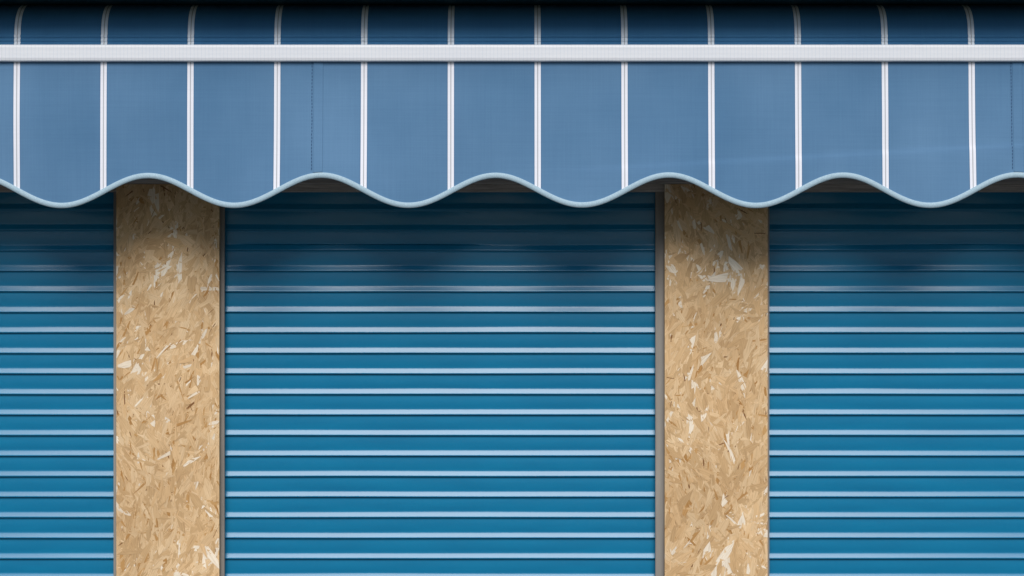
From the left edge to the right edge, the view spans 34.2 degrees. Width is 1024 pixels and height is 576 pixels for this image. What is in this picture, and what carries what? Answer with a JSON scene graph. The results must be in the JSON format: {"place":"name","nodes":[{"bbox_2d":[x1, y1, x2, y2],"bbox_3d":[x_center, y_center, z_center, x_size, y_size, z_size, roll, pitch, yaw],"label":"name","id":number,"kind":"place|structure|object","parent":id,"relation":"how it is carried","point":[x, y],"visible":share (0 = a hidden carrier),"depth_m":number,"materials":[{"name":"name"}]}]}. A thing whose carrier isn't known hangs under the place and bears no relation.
{"place":"outdoors","nodes":[
{"label":"outdoors","id":0,"kind":"place"},
{"bbox_2d":[0,184,1023,191],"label":"lintel packer","id":1,"kind":"object","parent":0,"point":[641,188],"visible":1,"depth_m":5.96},
{"bbox_2d":[125,178,1023,183],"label":"lintel beam","id":2,"kind":"structure","parent":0,"point":[657,181],"depth_m":5.92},
{"bbox_3d":[0.000,-1.057,6.025,10.600,1.087,0.150,0,0,0],"label":"fascia wall","id":3,"kind":"object","parent":2,"relation":"on","visible":0},
{"bbox_2d":[0,0,1023,207],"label":"awning","id":4,"kind":"object","parent":3,"relation":"attached to","point":[570,103],"visible":1,"depth_m":5.64,"materials":[{"name":"fabric"}]},
{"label":"pavement","id":5,"kind":"structure","parent":0,"visible":0},
{"bbox_2d":[116,184,218,575],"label":"osb pillar","id":6,"kind":"structure","parent":5,"relation":"on","point":[167,379],"depth_m":5.94,"materials":[{"name":"beige wood"}]},
{"bbox_2d":[219,206,219,575],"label":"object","id":7,"kind":"object","parent":5,"relation":"on","point":[219,390],"visible":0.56,"depth_m":5.94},
{"bbox_2d":[664,185,664,575],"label":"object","id":8,"kind":"object","parent":5,"relation":"on","point":[664,380],"visible":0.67,"depth_m":5.95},
{"bbox_2d":[665,184,767,575],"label":"osb pillar","id":9,"kind":"structure","parent":5,"relation":"on","point":[716,385],"depth_m":5.94,"materials":[{"name":"beige wood"}]},
{"bbox_3d":[0.000,1.740,6.040,10.600,0.019,0.180,0,0,0],"label":"plinth","id":10,"kind":"object","parent":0,"visible":0},
{"bbox_2d":[0,192,115,575],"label":"roller shutter","id":11,"kind":"object","parent":10,"relation":"on","point":[57,391],"visible":0.91,"depth_m":6.00,"materials":[{"name":"paint"}]},
{"bbox_2d":[220,192,663,575],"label":"roller shutter","id":12,"kind":"object","parent":10,"relation":"on","point":[462,384],"visible":0.91,"depth_m":6.00,"materials":[{"name":"paint"}]},
{"bbox_2d":[768,192,1023,575],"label":"roller shutter","id":13,"kind":"object","parent":10,"relation":"on","point":[895,387],"visible":0.9,"depth_m":6.00,"materials":[{"name":"paint"}]}
]}

